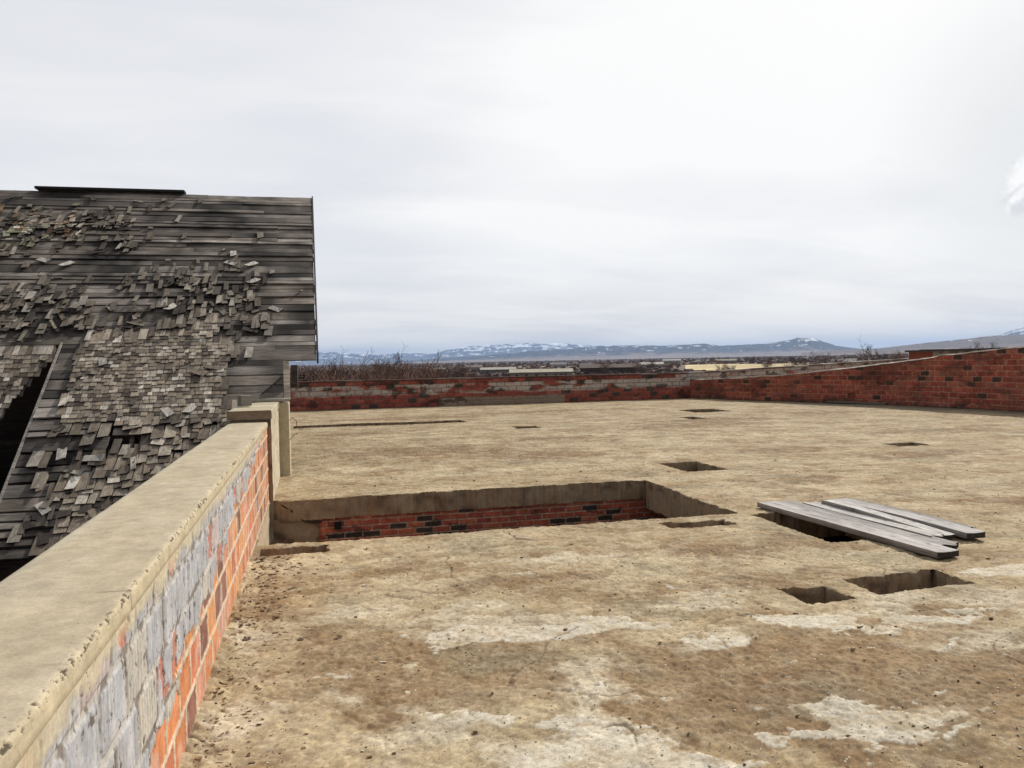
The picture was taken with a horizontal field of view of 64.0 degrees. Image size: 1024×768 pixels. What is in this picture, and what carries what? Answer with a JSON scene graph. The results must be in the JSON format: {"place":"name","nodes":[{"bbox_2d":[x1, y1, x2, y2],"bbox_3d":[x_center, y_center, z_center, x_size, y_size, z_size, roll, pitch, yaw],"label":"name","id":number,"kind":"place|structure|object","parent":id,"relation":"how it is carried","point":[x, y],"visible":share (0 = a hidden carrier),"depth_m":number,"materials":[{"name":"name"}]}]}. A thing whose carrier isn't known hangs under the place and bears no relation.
{"place":"outdoors","nodes":[
{"label":"outdoors","id":0,"kind":"place"},
{"bbox_2d":[237,395,251,406],"bbox_3d":[-3.450,0.219,10.596,0.155,0.147,0.207,-2,2,-33],"label":"wood block","id":1,"kind":"object","parent":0,"point":[244,400],"depth_m":10.52,"materials":[{"name":"grey wood"}]},
{"bbox_2d":[289,343,592,364],"bbox_3d":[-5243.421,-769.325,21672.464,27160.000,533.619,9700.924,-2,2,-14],"label":"mountains","id":2,"kind":"structure","parent":0,"point":[468,351],"depth_m":23237.64,"materials":[{"name":"blue stone"}]},
{"bbox_2d":[0,0,1023,354],"label":"sky","id":3,"kind":"structure","parent":0,"point":[845,173],"materials":[{"name":"white"}]},
{"bbox_2d":[509,368,572,375],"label":"shed","id":4,"kind":"structure","parent":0,"point":[539,372],"depth_m":380.59,"materials":[{"name":"white metal"}]},
{"bbox_2d":[289,354,908,373],"bbox_3d":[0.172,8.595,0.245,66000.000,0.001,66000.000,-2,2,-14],"label":"ground","id":5,"kind":"structure","parent":0,"point":[682,367],"depth_m":1902.33,"materials":[{"name":"beige soil"}]},
{"bbox_2d":[0,422,270,767],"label":"parapet wall","id":6,"kind":"structure","parent":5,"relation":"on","point":[114,617],"depth_m":2.78,"materials":[{"name":"concrete"}]},
{"bbox_2d":[0,186,318,581],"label":"barn","id":7,"kind":"structure","parent":5,"relation":"on","point":[146,335],"depth_m":12.88,"materials":[{"name":"grey wood"}]},
{"bbox_2d":[298,365,327,380],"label":"bare tree","id":8,"kind":"object","parent":5,"relation":"on","point":[307,370],"visible":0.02,"depth_m":147.21,"materials":[{"name":"brown plant"}]},
{"bbox_2d":[289,368,338,380],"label":"bare tree","id":9,"kind":"object","parent":5,"relation":"on","point":[314,374],"visible":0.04,"depth_m":116.27,"materials":[{"name":"brown plant"}]},
{"bbox_2d":[289,364,344,380],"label":"bare tree","id":10,"kind":"object","parent":5,"relation":"on","point":[306,372],"visible":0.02,"depth_m":104.85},
{"bbox_2d":[310,365,336,382],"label":"bare tree","id":11,"kind":"object","parent":5,"relation":"on","point":[323,374],"visible":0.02,"depth_m":67.75,"materials":[{"name":"brown plant"}]},
{"bbox_2d":[299,345,349,380],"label":"bare tree","id":12,"kind":"object","parent":5,"relation":"on","point":[329,364],"visible":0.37,"depth_m":105.92,"materials":[{"name":"brown plant"}]},
{"bbox_2d":[290,362,359,380],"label":"bare tree","id":13,"kind":"object","parent":5,"relation":"on","point":[324,373],"visible":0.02,"depth_m":88.67,"materials":[{"name":"brown plant"}]},
{"bbox_2d":[317,357,344,382],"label":"bare tree","id":14,"kind":"object","parent":5,"relation":"on","point":[334,375],"visible":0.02,"depth_m":74.12,"materials":[{"name":"brown plant"}]},
{"bbox_2d":[314,366,363,380],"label":"bare tree","id":15,"kind":"object","parent":5,"relation":"on","point":[341,375],"visible":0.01,"depth_m":82.48,"materials":[{"name":"brown plant"}]},
{"bbox_2d":[319,365,367,380],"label":"bare tree","id":16,"kind":"object","parent":5,"relation":"on","point":[345,374],"visible":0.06,"depth_m":131.26,"materials":[{"name":"brown plant"}]},
{"bbox_2d":[313,352,384,380],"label":"bare tree","id":17,"kind":"object","parent":5,"relation":"on","point":[363,374],"visible":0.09,"depth_m":73.35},
{"bbox_2d":[345,364,379,378],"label":"bare tree","id":18,"kind":"object","parent":5,"relation":"on","point":[360,370],"visible":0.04,"depth_m":154.96,"materials":[{"name":"brown plant"}]},
{"bbox_2d":[345,365,400,379],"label":"bare tree","id":19,"kind":"object","parent":5,"relation":"on","point":[371,374],"visible":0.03,"depth_m":112.89,"materials":[{"name":"brown plant"}]},
{"bbox_2d":[362,357,393,377],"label":"bare tree","id":20,"kind":"object","parent":5,"relation":"on","point":[374,370],"visible":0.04,"depth_m":131.28,"materials":[{"name":"brown plant"}]},
{"bbox_2d":[361,349,396,374],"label":"bare tree","id":21,"kind":"object","parent":5,"relation":"on","point":[378,364],"visible":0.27,"depth_m":147.74,"materials":[{"name":"brown plant"}]},
{"bbox_2d":[363,356,397,379],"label":"bare tree","id":22,"kind":"object","parent":5,"relation":"on","point":[381,371],"visible":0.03,"depth_m":73.30,"materials":[{"name":"brown plant"}]},
{"bbox_2d":[346,357,419,379],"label":"bare tree","id":23,"kind":"object","parent":5,"relation":"on","point":[398,377],"visible":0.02,"depth_m":73.50,"materials":[{"name":"brown plant"}]},
{"bbox_2d":[369,345,409,373],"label":"bare tree","id":24,"kind":"object","parent":5,"relation":"on","point":[397,362],"visible":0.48,"depth_m":146.66,"materials":[{"name":"brown plant"}]},
{"bbox_2d":[359,368,426,379],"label":"bare tree","id":25,"kind":"object","parent":5,"relation":"on","point":[381,376],"visible":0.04,"depth_m":70.88,"materials":[{"name":"brown plant"}]},
{"bbox_2d":[368,361,423,379],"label":"bare tree","id":26,"kind":"object","parent":5,"relation":"on","point":[391,372],"visible":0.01,"depth_m":122.27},
{"bbox_2d":[396,355,418,378],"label":"bare tree","id":27,"kind":"object","parent":5,"relation":"on","point":[406,372],"visible":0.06,"depth_m":94.37,"materials":[{"name":"brown plant"}]},
{"bbox_2d":[387,358,434,378],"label":"bare tree","id":28,"kind":"object","parent":5,"relation":"on","point":[421,372],"visible":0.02,"depth_m":89.80,"materials":[{"name":"brown plant"}]},
{"bbox_2d":[394,351,440,378],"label":"bare tree","id":29,"kind":"object","parent":5,"relation":"on","point":[427,372],"visible":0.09,"depth_m":82.04,"materials":[{"name":"brown plant"}]},
{"bbox_2d":[442,366,465,377],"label":"bare tree","id":30,"kind":"object","parent":5,"relation":"on","point":[455,373],"visible":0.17,"depth_m":164.69,"materials":[{"name":"brown plant"}]},
{"bbox_2d":[446,367,473,377],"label":"bare tree","id":31,"kind":"object","parent":5,"relation":"on","point":[460,373],"visible":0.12,"depth_m":166.24,"materials":[{"name":"brown plant"}]},
{"bbox_2d":[455,363,470,373],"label":"bare tree","id":32,"kind":"object","parent":5,"relation":"on","point":[462,368],"visible":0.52,"depth_m":395.26,"materials":[{"name":"brown plant"}]},
{"bbox_2d":[456,367,483,377],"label":"bare tree","id":33,"kind":"object","parent":5,"relation":"on","point":[469,376],"visible":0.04,"depth_m":156.06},
{"bbox_2d":[465,365,482,369],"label":"farmhouse","id":34,"kind":"object","parent":5,"relation":"on","point":[477,367],"visible":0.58,"depth_m":755.80,"materials":[{"name":"grey"}]},
{"bbox_2d":[480,367,515,373],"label":"shed","id":35,"kind":"structure","parent":5,"relation":"on","point":[495,369],"depth_m":515.95,"materials":[{"name":"white metal"}]},
{"bbox_2d":[550,362,566,367],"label":"farmhouse","id":36,"kind":"object","parent":5,"relation":"on","point":[560,364],"visible":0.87,"depth_m":894.01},
{"bbox_2d":[280,358,908,471],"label":"back parapet","id":37,"kind":"structure","parent":5,"relation":"on","point":[350,394],"depth_m":30.23,"materials":[{"name":"brick"}]},
{"bbox_2d":[289,354,907,377],"bbox_3d":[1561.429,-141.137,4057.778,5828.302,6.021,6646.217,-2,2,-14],"label":"scrub","id":38,"kind":"object","parent":5,"relation":"on","point":[658,369],"visible":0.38,"depth_m":1240.75,"materials":[{"name":"brown plant"}]},
{"bbox_2d":[599,362,614,373],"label":"bare tree","id":39,"kind":"object","parent":5,"relation":"on","point":[604,371],"visible":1,"depth_m":380.56,"materials":[{"name":"brown plant"}]},
{"bbox_2d":[579,363,640,374],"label":"barn","id":40,"kind":"structure","parent":5,"relation":"on","point":[592,368],"depth_m":422.96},
{"bbox_2d":[631,363,645,373],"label":"bare tree","id":41,"kind":"object","parent":5,"relation":"on","point":[636,366],"visible":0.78,"depth_m":403.23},
{"bbox_2d":[637,367,647,372],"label":"bare tree","id":42,"kind":"object","parent":5,"relation":"on","point":[640,370],"visible":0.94,"depth_m":375.76,"materials":[{"name":"brown plant"}]},
{"bbox_2d":[646,361,657,368],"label":"bare tree","id":43,"kind":"object","parent":5,"relation":"on","point":[652,365],"visible":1,"depth_m":521.00,"materials":[{"name":"brown plant"}]},
{"bbox_2d":[714,362,735,369],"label":"bare tree","id":44,"kind":"object","parent":5,"relation":"on","point":[725,368],"visible":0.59,"depth_m":290.60,"materials":[{"name":"brown plant"}]},
{"bbox_2d":[715,359,736,363],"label":"barn","id":45,"kind":"structure","parent":5,"relation":"on","point":[731,361],"depth_m":962.02,"materials":[{"name":"white metal"}]},
{"bbox_2d":[760,355,774,366],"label":"bare tree","id":46,"kind":"object","parent":5,"relation":"on","point":[768,362],"visible":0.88,"depth_m":381.44,"materials":[{"name":"plant"}]},
{"bbox_2d":[784,357,804,365],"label":"bare tree","id":47,"kind":"object","parent":5,"relation":"on","point":[793,363],"visible":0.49,"depth_m":289.72,"materials":[{"name":"brown plant"}]},
{"bbox_2d":[823,353,847,364],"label":"bare tree","id":48,"kind":"object","parent":5,"relation":"on","point":[831,358],"visible":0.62,"depth_m":252.54,"materials":[{"name":"brown plant"}]},
{"bbox_2d":[831,358,856,362],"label":"farmhouse","id":49,"kind":"object","parent":5,"relation":"on","point":[851,359],"visible":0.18,"depth_m":571.26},
{"bbox_2d":[853,344,891,360],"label":"bare tree","id":50,"kind":"object","parent":5,"relation":"on","point":[868,352],"visible":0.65,"depth_m":175.21,"materials":[{"name":"plant"}]},
{"bbox_2d":[893,350,908,358],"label":"bare tree","id":51,"kind":"object","parent":5,"relation":"on","point":[901,357],"visible":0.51,"depth_m":244.50,"materials":[{"name":"plant"}]},
{"bbox_2d":[905,347,1007,359],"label":"parapet","id":52,"kind":"structure","parent":5,"relation":"on","point":[920,354],"depth_m":31.73,"materials":[{"name":"brick"}]},
{"bbox_3d":[9.473,4.488,15.310,27.250,6.980,33.700,-2,2,-14],"label":"outer wall","id":53,"kind":"object","parent":5,"relation":"on","visible":0},
{"bbox_2d":[178,398,1023,767],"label":"roof deck","id":54,"kind":"structure","parent":53,"relation":"on","point":[606,670],"depth_m":5.37,"materials":[{"name":"beige concrete"}]},
{"bbox_2d":[226,401,291,542],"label":"plastered pier","id":55,"kind":"structure","parent":54,"relation":"on","point":[275,415],"depth_m":10.43,"materials":[{"name":"concrete"}]},
{"bbox_2d":[252,398,289,401],"bbox_3d":[-3.467,0.228,11.773,0.526,0.046,0.176,-2,2,-19],"label":"board","id":56,"kind":"object","parent":55,"relation":"on","point":[270,399],"visible":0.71,"depth_m":11.70,"materials":[{"name":"grey wood"}]},
{"bbox_2d":[189,452,1023,767],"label":"debris","id":57,"kind":"object","parent":54,"relation":"on","point":[457,648],"visible":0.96,"depth_m":4.77,"materials":[{"name":"brown stone"}]},
{"bbox_2d":[690,346,1023,411],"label":"parapet","id":58,"kind":"structure","parent":54,"relation":"on","point":[990,379],"depth_m":24.59,"materials":[{"name":"brick"}]},
{"bbox_2d":[826,401,887,404],"bbox_3d":[10.924,0.591,26.039,0.170,0.059,2.082,-2,2,-33],"label":"board","id":59,"kind":"object","parent":54,"relation":"on","point":[880,403],"visible":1,"depth_m":25.85,"materials":[{"name":"grey wood"}]},
{"bbox_2d":[757,501,958,558],"bbox_3d":[3.027,1.291,7.502,0.209,0.048,2.424,-2,2,-17],"label":"plank","id":60,"kind":"object","parent":54,"relation":"on","point":[930,549],"visible":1,"depth_m":7.17,"materials":[{"name":"grey wood"}]},
{"bbox_2d":[781,500,958,548],"bbox_3d":[3.224,1.293,7.689,0.204,0.067,2.356,-2,2,-15],"label":"plank","id":61,"kind":"object","parent":54,"relation":"on","point":[944,542],"visible":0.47,"depth_m":7.41,"materials":[{"name":"grey wood"}]},
{"bbox_2d":[802,502,943,537],"bbox_3d":[3.370,1.282,7.790,0.165,0.065,1.910,-2,2,-14],"label":"plank","id":62,"kind":"object","parent":54,"relation":"on","point":[925,532],"visible":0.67,"depth_m":7.64,"materials":[{"name":"grey wood"}]},
{"bbox_2d":[822,499,954,538],"bbox_3d":[3.513,1.263,7.799,0.133,0.059,1.755,-2,2,-12],"label":"plank","id":63,"kind":"object","parent":54,"relation":"on","point":[861,510],"visible":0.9,"depth_m":7.77,"materials":[{"name":"grey wood"}]},
{"bbox_2d":[834,498,984,538],"bbox_3d":[3.699,1.259,7.828,0.184,0.072,1.902,-2,2,-13],"label":"plank","id":64,"kind":"object","parent":54,"relation":"on","point":[965,532],"visible":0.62,"depth_m":7.40,"materials":[{"name":"grey wood"}]},
{"bbox_2d":[852,499,972,527],"bbox_3d":[3.849,1.266,8.060,0.092,0.049,1.608,-2,2,-15],"label":"plank","id":65,"kind":"object","parent":54,"relation":"on","point":[916,513],"visible":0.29,"depth_m":7.91,"materials":[{"name":"grey wood"}]},
{"bbox_2d":[818,531,932,587],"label":"floor","id":66,"kind":"structure","parent":53,"relation":"attached to","point":[841,538],"depth_m":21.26,"materials":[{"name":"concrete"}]},
{"bbox_2d":[271,498,666,544],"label":"brick lining wall","id":67,"kind":"structure","parent":66,"relation":"on","point":[421,523],"depth_m":10.24,"materials":[{"name":"brick"}]},
{"bbox_2d":[281,504,321,522],"bbox_3d":[-2.502,1.542,9.756,0.475,0.249,0.025,-2,2,-15],"label":"cable","id":68,"kind":"object","parent":67,"relation":"hanging from","point":[303,520],"visible":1,"depth_m":9.77,"materials":[{"name":"metal"}]},
{"bbox_2d":[379,338,858,363],"bbox_3d":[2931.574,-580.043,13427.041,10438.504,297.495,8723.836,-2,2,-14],"label":"mountains","id":69,"kind":"structure","parent":0,"point":[796,347],"depth_m":12563.48,"materials":[{"name":"blue stone"}]},
{"bbox_2d":[639,362,663,367],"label":"shed","id":70,"kind":"structure","parent":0,"point":[656,366],"depth_m":686.19,"materials":[{"name":"white metal"}]},
{"bbox_2d":[663,359,680,362],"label":"barn","id":71,"kind":"structure","parent":0,"point":[671,360],"depth_m":1222.41,"materials":[{"name":"grey metal"}]},
{"bbox_2d":[685,363,808,369],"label":"field","id":72,"kind":"structure","parent":0,"point":[712,367],"depth_m":691.75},
{"bbox_2d":[801,335,1023,355],"bbox_3d":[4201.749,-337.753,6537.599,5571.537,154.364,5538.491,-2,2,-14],"label":"hills","id":73,"kind":"structure","parent":0,"point":[1001,341],"depth_m":6250.52,"materials":[{"name":"grey"}]},
{"bbox_2d":[998,328,1023,335],"bbox_3d":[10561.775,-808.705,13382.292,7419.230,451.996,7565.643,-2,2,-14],"label":"snowy mountains","id":74,"kind":"structure","parent":0,"point":[1017,332],"depth_m":14637.60,"materials":[{"name":"white snow"}]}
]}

